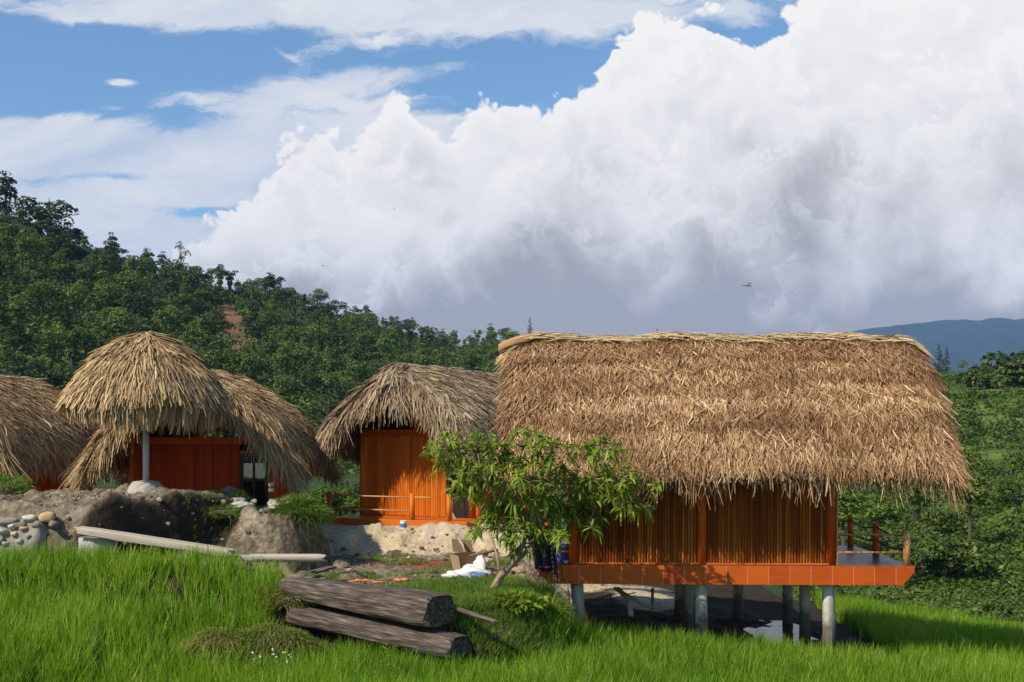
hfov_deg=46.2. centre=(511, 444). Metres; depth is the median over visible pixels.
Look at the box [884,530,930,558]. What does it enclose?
bamboo clump
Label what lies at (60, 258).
slender tree
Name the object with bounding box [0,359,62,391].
broadleaf tree
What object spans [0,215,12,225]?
broadleaf tree
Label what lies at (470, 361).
slender tree
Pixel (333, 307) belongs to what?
broadleaf tree
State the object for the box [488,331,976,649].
stilt hut
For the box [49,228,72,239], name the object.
broadleaf tree
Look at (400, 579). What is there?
orange plastic
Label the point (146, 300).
broadleaf tree
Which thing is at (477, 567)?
sack
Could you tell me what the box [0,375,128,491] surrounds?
gable hut
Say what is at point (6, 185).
slender tree
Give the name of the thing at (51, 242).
broadleaf tree
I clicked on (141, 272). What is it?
slender tree
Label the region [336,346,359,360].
broadleaf tree
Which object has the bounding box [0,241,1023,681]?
ground
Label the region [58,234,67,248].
slender tree
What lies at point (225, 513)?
grass clump
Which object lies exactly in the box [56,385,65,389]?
broadleaf tree
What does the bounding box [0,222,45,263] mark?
broadleaf tree
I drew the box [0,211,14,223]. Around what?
broadleaf tree
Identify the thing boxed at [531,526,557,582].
jacket
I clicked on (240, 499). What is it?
stone block
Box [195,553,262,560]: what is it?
short plank
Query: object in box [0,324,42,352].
broadleaf tree
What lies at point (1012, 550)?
valley scrub
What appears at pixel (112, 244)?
slender tree
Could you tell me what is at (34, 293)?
broadleaf tree
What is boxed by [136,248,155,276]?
slender tree
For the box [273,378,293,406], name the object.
slender tree
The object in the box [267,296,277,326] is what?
slender tree
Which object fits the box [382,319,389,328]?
slender tree
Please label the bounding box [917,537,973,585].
broadleaf tree
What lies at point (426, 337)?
bamboo clump
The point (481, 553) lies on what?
stick
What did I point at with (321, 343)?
bamboo clump
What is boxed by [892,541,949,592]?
broadleaf tree
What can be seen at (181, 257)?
bare tree
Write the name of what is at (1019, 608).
shrub
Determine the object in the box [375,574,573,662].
bank grass
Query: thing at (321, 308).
slender tree
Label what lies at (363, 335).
broadleaf tree
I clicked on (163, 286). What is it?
broadleaf tree
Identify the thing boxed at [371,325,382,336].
bamboo clump
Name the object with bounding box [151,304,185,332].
broadleaf tree
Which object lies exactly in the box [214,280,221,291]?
slender tree
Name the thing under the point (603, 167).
sky
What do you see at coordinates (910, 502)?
bamboo clump
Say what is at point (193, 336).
bamboo clump
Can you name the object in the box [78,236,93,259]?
slender tree
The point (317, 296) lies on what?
broadleaf tree
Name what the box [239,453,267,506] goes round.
door
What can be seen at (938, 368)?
conifer tree
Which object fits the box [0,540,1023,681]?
rice
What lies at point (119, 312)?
broadleaf tree
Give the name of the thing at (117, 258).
slender tree
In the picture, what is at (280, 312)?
broadleaf tree
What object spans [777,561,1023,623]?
paddy edge scrub
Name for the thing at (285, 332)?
slender tree
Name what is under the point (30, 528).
rubble wall
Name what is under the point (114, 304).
broadleaf tree
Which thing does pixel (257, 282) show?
broadleaf tree
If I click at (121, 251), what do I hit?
broadleaf tree
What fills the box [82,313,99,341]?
slender tree
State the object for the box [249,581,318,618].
grass tussock
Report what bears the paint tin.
on the ground at (280, 535)
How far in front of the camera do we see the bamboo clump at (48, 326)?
205.26 m
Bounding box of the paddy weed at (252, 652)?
[250,648,291,672]
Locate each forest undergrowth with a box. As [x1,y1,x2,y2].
[0,231,862,546]
[31,236,494,353]
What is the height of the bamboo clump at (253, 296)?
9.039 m
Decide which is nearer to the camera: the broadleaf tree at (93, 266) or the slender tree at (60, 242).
the broadleaf tree at (93, 266)
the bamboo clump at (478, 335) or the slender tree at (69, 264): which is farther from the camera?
the bamboo clump at (478, 335)
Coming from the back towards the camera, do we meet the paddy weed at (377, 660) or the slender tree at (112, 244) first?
the slender tree at (112, 244)
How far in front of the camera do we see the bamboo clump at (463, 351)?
340.14 m
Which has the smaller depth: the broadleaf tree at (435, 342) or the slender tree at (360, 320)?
the slender tree at (360, 320)
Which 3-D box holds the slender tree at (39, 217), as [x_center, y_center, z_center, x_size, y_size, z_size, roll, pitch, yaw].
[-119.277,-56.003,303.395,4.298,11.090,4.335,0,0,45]
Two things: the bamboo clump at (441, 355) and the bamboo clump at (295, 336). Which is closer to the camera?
the bamboo clump at (295, 336)
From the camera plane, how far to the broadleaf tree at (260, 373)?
212.14 m
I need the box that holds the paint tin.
[400,517,406,528]
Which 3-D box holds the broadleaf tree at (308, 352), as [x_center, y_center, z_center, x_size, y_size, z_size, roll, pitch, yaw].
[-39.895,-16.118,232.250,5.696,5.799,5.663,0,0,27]
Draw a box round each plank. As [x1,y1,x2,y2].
[74,526,235,556]
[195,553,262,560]
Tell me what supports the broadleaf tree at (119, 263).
on the ground at (280, 535)
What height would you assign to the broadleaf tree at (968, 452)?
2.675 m
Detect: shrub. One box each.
[92,473,115,484]
[306,486,359,514]
[323,502,348,515]
[859,496,902,522]
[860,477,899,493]
[916,508,967,533]
[916,538,996,582]
[955,353,1023,388]
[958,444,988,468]
[970,597,1015,619]
[979,350,1023,386]
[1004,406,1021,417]
[1004,443,1021,449]
[1006,605,1023,622]
[1015,472,1023,489]
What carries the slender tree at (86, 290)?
on the ground at (280, 535)
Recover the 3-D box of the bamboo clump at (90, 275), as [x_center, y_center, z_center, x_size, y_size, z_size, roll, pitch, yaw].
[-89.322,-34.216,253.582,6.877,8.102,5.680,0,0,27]
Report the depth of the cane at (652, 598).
24.58 m
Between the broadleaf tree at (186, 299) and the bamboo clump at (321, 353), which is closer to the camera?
the bamboo clump at (321, 353)
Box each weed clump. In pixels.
[483,589,553,619]
[533,592,581,626]
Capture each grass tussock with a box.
[171,626,254,667]
[223,620,324,672]
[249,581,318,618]
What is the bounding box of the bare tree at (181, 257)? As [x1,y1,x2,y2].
[172,241,190,269]
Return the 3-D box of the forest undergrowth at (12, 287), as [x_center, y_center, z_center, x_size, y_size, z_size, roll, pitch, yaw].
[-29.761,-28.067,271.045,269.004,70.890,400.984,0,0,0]
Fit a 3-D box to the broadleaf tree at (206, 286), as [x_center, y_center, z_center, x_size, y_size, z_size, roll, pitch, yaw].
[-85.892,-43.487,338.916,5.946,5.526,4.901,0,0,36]
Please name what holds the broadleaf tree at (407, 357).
on the ground at (280, 535)
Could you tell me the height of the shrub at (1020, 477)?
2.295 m
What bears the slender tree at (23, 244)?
on the ground at (280, 535)
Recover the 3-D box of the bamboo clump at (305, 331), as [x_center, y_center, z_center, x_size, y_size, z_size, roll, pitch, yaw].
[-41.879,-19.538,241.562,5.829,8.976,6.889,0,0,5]
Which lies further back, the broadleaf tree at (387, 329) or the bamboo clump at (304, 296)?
the bamboo clump at (304, 296)
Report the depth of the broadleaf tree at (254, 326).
264.73 m
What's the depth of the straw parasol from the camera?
25.80 m
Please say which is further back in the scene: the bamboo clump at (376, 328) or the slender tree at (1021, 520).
the bamboo clump at (376, 328)
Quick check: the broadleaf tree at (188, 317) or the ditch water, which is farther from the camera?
the broadleaf tree at (188, 317)
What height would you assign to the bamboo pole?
0.167 m
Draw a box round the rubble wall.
[0,511,59,561]
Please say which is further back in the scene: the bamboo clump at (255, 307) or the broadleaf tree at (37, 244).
the bamboo clump at (255, 307)
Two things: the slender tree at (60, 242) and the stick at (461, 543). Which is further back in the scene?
the slender tree at (60, 242)
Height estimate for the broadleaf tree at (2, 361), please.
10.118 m
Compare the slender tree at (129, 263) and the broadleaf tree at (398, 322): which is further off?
the broadleaf tree at (398, 322)
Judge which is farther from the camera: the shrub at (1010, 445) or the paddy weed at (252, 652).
the shrub at (1010, 445)
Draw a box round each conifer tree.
[527,317,532,332]
[932,345,944,371]
[942,345,950,371]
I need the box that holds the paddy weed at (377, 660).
[372,641,403,678]
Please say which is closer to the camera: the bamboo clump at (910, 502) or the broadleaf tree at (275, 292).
the bamboo clump at (910, 502)
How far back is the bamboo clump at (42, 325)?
196.59 m
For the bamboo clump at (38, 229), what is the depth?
292.73 m
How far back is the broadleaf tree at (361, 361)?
226.46 m
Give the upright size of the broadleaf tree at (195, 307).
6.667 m
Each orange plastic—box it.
[348,579,386,582]
[393,578,409,581]
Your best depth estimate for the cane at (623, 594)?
24.50 m
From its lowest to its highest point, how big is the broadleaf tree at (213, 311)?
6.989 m
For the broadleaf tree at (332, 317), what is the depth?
356.69 m
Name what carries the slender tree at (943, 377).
on the ground at (280, 535)
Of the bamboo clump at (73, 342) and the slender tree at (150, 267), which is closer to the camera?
the bamboo clump at (73, 342)
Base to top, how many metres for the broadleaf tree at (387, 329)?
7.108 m
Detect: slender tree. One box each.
[0,170,19,211]
[0,220,16,243]
[0,295,11,326]
[0,313,9,341]
[5,294,36,339]
[12,207,33,232]
[14,236,32,279]
[31,202,48,225]
[31,265,44,283]
[48,250,72,285]
[49,316,68,363]
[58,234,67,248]
[58,238,75,270]
[62,261,74,285]
[73,232,85,244]
[77,279,92,311]
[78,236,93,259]
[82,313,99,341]
[97,250,117,276]
[103,232,119,255]
[112,254,121,268]
[115,291,141,316]
[122,256,138,275]
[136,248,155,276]
[136,264,146,281]
[142,261,162,299]
[156,251,170,276]
[158,272,179,312]
[160,265,169,278]
[177,279,193,294]
[194,314,212,346]
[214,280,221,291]
[233,280,240,290]
[243,371,257,382]
[259,272,275,302]
[263,335,279,367]
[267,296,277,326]
[272,342,289,375]
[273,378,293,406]
[280,325,292,340]
[295,297,308,322]
[311,302,325,328]
[323,320,339,360]
[324,303,331,315]
[325,344,343,387]
[352,315,363,329]
[362,305,372,319]
[376,333,396,360]
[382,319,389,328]
[383,328,400,358]
[393,326,404,339]
[410,317,416,330]
[412,339,430,364]
[412,343,431,364]
[438,329,448,342]
[447,330,460,352]
[462,352,482,371]
[467,338,476,348]
[485,323,497,350]
[492,340,499,357]
[838,477,869,545]
[900,485,934,525]
[938,376,946,385]
[944,459,998,548]
[976,363,991,390]
[1017,490,1023,540]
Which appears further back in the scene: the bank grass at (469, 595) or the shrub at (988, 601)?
the shrub at (988, 601)
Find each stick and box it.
[458,538,465,552]
[469,549,497,557]
[491,537,500,570]
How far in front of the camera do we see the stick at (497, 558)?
24.75 m
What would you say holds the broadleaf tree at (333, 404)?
on the ground at (280, 535)
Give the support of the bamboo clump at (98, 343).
on the ground at (280, 535)
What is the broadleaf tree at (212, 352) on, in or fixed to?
on the ground at (280, 535)
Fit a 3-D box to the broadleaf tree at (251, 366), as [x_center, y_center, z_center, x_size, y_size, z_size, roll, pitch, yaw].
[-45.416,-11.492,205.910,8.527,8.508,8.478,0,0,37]
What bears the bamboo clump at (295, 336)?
on the ground at (280, 535)
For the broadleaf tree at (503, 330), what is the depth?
453.21 m
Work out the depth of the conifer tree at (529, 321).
446.96 m
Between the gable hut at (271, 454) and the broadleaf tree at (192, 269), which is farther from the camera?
the broadleaf tree at (192, 269)
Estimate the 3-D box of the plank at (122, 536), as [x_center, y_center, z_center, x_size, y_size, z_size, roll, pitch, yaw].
[-6.822,1.845,22.950,3.075,0.154,0.432,8,0,2]
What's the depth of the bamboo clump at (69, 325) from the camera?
206.05 m
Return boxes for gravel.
[2,489,558,593]
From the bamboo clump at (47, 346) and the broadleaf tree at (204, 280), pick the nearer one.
the bamboo clump at (47, 346)
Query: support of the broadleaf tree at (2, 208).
on the ground at (280, 535)
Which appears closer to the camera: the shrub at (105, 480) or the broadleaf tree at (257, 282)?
the shrub at (105, 480)
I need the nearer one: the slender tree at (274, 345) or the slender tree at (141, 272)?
the slender tree at (274, 345)
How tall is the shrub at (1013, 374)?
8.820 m
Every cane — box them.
[613,587,650,608]
[616,587,633,617]
[651,588,653,609]
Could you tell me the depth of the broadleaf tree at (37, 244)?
255.74 m
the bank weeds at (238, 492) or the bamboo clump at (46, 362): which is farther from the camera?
the bamboo clump at (46, 362)
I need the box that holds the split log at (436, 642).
[284,606,471,658]
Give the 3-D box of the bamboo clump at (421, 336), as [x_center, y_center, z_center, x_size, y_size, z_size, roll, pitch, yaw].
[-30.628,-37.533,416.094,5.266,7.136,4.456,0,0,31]
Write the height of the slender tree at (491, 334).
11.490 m
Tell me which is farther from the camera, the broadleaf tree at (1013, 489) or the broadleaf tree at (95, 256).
the broadleaf tree at (95, 256)
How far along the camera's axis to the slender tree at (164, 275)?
320.21 m
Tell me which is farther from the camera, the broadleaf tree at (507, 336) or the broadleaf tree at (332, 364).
the broadleaf tree at (507, 336)
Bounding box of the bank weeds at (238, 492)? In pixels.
[181,488,327,547]
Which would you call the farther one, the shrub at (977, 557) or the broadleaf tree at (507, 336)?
the broadleaf tree at (507, 336)
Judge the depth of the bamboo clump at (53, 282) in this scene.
228.12 m
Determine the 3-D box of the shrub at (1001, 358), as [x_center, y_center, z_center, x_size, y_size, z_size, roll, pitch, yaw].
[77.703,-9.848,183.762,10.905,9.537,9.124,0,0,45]
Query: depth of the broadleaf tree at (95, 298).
247.62 m
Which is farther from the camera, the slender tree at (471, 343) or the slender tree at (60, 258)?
the slender tree at (471, 343)
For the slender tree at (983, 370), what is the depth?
157.83 m
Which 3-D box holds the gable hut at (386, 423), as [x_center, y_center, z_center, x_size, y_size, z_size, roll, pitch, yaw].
[-1.810,-0.067,34.627,6.245,4.413,7.608,0,0,27]
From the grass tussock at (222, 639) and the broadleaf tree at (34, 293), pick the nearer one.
the grass tussock at (222, 639)
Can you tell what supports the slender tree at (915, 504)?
on the ground at (280, 535)
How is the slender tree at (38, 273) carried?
on the ground at (280, 535)
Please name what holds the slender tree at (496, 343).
on the ground at (280, 535)
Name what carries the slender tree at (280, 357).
on the ground at (280, 535)
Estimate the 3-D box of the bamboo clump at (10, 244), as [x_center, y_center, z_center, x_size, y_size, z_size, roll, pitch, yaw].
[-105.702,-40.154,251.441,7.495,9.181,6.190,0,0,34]
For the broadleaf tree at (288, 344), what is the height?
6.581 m
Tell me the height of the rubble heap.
0.394 m
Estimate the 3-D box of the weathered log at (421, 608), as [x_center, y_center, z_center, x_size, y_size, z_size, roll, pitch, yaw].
[-2.563,2.589,20.299,3.567,0.540,0.845,3,1,35]
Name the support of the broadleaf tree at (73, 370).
on the ground at (280, 535)
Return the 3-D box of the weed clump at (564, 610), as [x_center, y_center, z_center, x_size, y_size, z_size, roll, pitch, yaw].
[0.540,2.997,21.020,1.462,0.888,1.388,0,0,24]
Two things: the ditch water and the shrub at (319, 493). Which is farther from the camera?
the shrub at (319, 493)
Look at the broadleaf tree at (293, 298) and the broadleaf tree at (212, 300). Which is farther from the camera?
the broadleaf tree at (293, 298)
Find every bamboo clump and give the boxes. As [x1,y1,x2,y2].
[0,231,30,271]
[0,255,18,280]
[25,327,73,382]
[30,224,46,237]
[32,357,52,377]
[38,278,64,311]
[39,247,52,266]
[39,322,64,350]
[40,320,61,328]
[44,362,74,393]
[53,310,93,347]
[56,325,95,373]
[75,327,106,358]
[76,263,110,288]
[88,335,106,352]
[181,321,198,350]
[203,333,240,368]
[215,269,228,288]
[219,270,238,290]
[238,297,265,322]
[245,286,266,305]
[284,360,303,381]
[287,325,318,359]
[290,326,303,342]
[295,293,309,306]
[299,310,323,342]
[302,351,325,382]
[313,334,327,358]
[319,316,342,331]
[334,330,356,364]
[339,381,361,397]
[340,480,359,514]
[364,361,387,374]
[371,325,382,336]
[396,337,407,354]
[401,323,418,350]
[416,326,427,338]
[417,326,436,348]
[427,346,448,366]
[456,348,468,357]
[471,330,484,347]
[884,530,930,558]
[904,478,924,512]
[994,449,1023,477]
[1018,432,1023,449]
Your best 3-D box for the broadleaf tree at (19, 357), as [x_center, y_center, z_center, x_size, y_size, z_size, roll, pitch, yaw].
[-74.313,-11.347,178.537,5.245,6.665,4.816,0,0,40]
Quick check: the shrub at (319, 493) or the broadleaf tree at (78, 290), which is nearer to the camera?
the shrub at (319, 493)
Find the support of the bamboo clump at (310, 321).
on the ground at (280, 535)
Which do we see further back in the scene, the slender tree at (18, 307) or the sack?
the slender tree at (18, 307)
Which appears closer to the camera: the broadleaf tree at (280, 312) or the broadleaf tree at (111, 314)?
the broadleaf tree at (111, 314)
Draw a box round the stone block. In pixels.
[230,497,248,501]
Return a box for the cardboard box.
[450,539,489,569]
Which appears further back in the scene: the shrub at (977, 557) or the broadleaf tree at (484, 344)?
the broadleaf tree at (484, 344)
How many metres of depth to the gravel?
25.99 m
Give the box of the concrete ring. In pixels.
[78,536,116,558]
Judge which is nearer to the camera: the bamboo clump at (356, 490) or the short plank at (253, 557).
the short plank at (253, 557)
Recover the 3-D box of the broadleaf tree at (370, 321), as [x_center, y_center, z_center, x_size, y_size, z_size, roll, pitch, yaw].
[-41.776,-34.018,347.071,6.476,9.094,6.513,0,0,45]
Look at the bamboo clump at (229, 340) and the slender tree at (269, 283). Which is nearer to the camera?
the bamboo clump at (229, 340)
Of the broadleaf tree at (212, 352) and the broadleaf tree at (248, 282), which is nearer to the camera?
the broadleaf tree at (212, 352)
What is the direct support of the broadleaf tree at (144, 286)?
on the ground at (280, 535)
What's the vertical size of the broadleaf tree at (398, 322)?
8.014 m
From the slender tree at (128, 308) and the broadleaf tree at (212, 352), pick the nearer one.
the broadleaf tree at (212, 352)
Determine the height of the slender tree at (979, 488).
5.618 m
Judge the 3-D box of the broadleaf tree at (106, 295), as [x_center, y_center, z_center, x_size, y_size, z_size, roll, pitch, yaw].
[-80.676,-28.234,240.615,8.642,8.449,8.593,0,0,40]
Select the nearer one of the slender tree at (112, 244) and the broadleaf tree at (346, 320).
the slender tree at (112, 244)
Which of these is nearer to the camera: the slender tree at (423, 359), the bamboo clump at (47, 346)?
the bamboo clump at (47, 346)
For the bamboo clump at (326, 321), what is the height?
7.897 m
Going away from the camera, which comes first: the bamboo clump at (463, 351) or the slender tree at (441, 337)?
the bamboo clump at (463, 351)
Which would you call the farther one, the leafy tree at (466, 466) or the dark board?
the dark board
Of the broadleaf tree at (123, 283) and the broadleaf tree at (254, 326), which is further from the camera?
the broadleaf tree at (254, 326)
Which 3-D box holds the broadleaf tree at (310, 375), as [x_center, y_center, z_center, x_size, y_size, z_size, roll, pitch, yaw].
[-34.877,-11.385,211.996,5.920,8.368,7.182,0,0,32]
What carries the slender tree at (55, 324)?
on the ground at (280, 535)
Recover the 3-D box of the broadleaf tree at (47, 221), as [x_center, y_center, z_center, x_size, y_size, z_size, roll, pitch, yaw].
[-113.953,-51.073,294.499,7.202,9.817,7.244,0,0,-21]
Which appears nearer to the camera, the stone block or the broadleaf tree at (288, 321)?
the stone block
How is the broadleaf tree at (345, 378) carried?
on the ground at (280, 535)
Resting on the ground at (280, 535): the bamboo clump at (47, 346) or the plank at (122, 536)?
the bamboo clump at (47, 346)
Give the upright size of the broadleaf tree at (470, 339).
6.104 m
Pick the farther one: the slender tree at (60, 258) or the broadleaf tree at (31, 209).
the broadleaf tree at (31, 209)
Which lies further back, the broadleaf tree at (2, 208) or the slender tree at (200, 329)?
the broadleaf tree at (2, 208)
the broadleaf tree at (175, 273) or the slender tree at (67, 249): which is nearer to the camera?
the slender tree at (67, 249)
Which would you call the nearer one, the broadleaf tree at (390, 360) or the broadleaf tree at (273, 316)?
the broadleaf tree at (390, 360)
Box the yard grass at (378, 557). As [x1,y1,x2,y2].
[300,551,525,586]
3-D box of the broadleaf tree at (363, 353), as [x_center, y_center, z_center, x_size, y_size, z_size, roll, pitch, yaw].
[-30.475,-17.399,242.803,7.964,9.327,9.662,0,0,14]
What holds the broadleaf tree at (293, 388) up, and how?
on the ground at (280, 535)
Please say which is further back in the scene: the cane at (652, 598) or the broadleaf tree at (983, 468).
the broadleaf tree at (983, 468)
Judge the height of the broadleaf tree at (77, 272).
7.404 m
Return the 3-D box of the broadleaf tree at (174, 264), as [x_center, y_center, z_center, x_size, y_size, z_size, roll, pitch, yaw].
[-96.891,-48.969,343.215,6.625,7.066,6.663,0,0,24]
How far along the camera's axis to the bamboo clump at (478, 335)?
438.32 m
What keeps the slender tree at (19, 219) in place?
on the ground at (280, 535)
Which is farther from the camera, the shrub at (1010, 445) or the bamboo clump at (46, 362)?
the bamboo clump at (46, 362)
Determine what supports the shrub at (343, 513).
on the ground at (280, 535)
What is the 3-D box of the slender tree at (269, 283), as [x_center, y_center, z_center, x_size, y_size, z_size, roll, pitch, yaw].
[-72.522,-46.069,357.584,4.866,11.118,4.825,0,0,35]
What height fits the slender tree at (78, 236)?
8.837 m
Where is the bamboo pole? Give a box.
[248,554,325,561]
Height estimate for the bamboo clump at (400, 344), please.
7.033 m
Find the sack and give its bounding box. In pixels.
[441,555,493,577]
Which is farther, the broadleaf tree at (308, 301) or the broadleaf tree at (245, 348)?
the broadleaf tree at (308, 301)
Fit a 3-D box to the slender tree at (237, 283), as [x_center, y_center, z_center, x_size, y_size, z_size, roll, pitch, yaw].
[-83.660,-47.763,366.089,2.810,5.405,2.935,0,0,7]
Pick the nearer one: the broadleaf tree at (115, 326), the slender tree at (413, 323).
the broadleaf tree at (115, 326)
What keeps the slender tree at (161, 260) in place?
on the ground at (280, 535)
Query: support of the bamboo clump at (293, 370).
on the ground at (280, 535)
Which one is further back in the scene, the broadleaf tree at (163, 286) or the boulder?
the broadleaf tree at (163, 286)
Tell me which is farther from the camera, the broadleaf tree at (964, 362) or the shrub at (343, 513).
the broadleaf tree at (964, 362)
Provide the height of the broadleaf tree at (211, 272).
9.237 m
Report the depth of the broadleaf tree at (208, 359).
184.45 m
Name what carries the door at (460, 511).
in the gable hut at (386, 423)
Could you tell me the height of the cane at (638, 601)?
0.439 m
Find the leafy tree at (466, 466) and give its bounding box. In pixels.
[419,426,665,588]
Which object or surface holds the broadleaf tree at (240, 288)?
on the ground at (280, 535)
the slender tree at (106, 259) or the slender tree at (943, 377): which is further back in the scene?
the slender tree at (106, 259)
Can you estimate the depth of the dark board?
23.02 m
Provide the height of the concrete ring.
0.470 m
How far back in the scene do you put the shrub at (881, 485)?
87.54 m
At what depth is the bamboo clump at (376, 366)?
217.61 m
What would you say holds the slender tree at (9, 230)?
on the ground at (280, 535)
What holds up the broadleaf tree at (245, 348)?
on the ground at (280, 535)
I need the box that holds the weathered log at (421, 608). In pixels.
[278,577,456,627]
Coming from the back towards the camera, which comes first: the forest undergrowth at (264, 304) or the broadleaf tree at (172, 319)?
the forest undergrowth at (264, 304)
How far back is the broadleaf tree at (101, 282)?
250.98 m
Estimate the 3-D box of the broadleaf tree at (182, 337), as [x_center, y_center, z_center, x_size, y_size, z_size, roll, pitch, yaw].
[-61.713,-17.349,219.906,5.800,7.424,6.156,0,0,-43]
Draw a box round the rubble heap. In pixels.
[258,498,302,513]
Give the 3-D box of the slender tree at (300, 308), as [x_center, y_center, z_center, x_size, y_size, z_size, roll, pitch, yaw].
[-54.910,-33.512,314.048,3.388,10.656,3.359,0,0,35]
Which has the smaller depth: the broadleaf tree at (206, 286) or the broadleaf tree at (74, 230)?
the broadleaf tree at (74, 230)
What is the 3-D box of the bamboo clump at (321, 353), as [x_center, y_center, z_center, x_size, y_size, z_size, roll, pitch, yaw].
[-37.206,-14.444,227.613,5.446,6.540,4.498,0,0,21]
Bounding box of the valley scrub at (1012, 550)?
[838,369,1023,600]
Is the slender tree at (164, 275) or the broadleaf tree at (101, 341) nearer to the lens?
the broadleaf tree at (101, 341)
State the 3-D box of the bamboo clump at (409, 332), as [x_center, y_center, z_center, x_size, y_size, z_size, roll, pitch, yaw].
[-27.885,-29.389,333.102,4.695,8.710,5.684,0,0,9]
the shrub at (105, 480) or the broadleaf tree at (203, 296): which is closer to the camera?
the shrub at (105, 480)
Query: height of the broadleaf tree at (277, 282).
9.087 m
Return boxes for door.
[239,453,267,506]
[446,452,468,517]
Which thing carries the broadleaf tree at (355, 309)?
on the ground at (280, 535)
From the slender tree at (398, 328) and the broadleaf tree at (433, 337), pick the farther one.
the broadleaf tree at (433, 337)
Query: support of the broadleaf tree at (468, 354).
on the ground at (280, 535)
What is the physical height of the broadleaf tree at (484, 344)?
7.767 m
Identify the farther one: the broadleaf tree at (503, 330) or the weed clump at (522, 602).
the broadleaf tree at (503, 330)
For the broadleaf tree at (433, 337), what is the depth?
418.06 m
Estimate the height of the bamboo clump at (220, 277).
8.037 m
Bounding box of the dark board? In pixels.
[309,566,336,573]
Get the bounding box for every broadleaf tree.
[0,203,15,216]
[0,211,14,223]
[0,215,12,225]
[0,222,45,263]
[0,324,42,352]
[0,347,30,368]
[0,348,8,371]
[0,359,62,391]
[2,360,47,380]
[11,195,79,225]
[13,232,51,266]
[19,280,65,320]
[32,217,62,240]
[42,233,62,258]
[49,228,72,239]
[53,279,102,316]
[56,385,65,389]
[57,241,79,256]
[58,222,86,241]
[67,359,89,376]
[68,259,85,276]
[73,258,101,280]
[74,246,91,259]
[84,249,102,266]
[84,287,104,312]
[90,270,138,295]
[90,283,129,315]
[93,313,126,336]
[93,314,151,336]
[95,306,147,324]
[97,249,117,261]
[97,325,145,347]
[102,291,149,307]
[105,271,142,293]
[108,247,129,256]
[112,257,135,270]
[122,272,156,297]
[134,296,159,316]
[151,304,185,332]
[154,266,194,293]
[157,280,169,291]
[161,261,187,270]
[165,330,194,348]
[167,289,197,313]
[173,312,193,333]
[177,266,211,289]
[178,266,203,278]
[187,300,212,316]
[192,285,231,308]
[193,313,236,338]
[196,353,225,369]
[198,287,213,301]
[199,282,219,291]
[199,343,218,366]
[200,275,212,282]
[200,349,232,370]
[205,308,226,323]
[206,264,231,279]
[209,340,250,370]
[225,353,273,377]
[228,359,264,375]
[235,284,247,295]
[241,315,275,339]
[242,278,256,289]
[242,289,252,297]
[253,277,268,287]
[256,309,294,326]
[260,374,309,395]
[261,285,288,308]
[263,274,285,287]
[270,308,294,328]
[278,287,296,303]
[279,341,325,384]
[280,314,304,333]
[280,338,307,363]
[289,292,302,305]
[297,348,315,360]
[300,322,326,348]
[300,358,331,400]
[305,298,313,306]
[306,395,341,419]
[307,288,329,306]
[316,357,372,392]
[320,312,343,322]
[323,370,358,400]
[326,300,349,313]
[334,312,359,329]
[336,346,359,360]
[337,323,364,338]
[345,337,384,361]
[346,359,369,381]
[348,305,363,315]
[348,330,378,346]
[352,326,380,342]
[359,313,379,328]
[363,363,388,379]
[372,355,400,366]
[383,325,403,336]
[389,316,411,329]
[396,352,416,363]
[430,336,446,342]
[431,339,448,353]
[457,350,483,370]
[464,335,474,342]
[469,340,495,356]
[497,327,513,337]
[500,331,516,340]
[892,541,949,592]
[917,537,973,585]
[956,360,967,372]
[963,458,998,475]
[988,474,1023,509]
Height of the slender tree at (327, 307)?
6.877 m
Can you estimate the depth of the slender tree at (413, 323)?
432.22 m
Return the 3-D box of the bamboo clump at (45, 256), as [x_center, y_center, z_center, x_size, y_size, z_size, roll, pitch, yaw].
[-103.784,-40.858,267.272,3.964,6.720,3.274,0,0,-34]
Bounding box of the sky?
[0,0,1023,345]
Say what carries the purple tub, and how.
on the stilt hut at (751, 452)
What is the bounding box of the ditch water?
[740,620,818,652]
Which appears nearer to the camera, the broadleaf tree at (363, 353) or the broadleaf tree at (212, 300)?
the broadleaf tree at (363, 353)
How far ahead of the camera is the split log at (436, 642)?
19.61 m
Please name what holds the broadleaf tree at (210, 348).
on the ground at (280, 535)
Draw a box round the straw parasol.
[55,331,235,493]
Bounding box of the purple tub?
[556,543,567,561]
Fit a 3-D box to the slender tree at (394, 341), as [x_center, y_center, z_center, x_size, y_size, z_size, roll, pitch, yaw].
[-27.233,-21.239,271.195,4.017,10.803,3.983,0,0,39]
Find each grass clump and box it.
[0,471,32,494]
[202,502,240,524]
[265,492,340,532]
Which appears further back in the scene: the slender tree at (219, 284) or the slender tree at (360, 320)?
the slender tree at (219, 284)
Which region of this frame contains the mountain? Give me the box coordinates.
[853,318,1023,372]
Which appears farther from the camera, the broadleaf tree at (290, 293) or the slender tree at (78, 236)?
the broadleaf tree at (290, 293)
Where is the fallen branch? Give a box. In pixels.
[451,605,499,623]
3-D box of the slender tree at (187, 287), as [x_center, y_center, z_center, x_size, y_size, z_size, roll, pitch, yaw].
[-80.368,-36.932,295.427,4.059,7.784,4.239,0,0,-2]
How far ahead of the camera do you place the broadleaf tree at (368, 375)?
211.92 m
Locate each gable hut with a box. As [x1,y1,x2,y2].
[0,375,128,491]
[55,369,348,506]
[306,362,565,527]

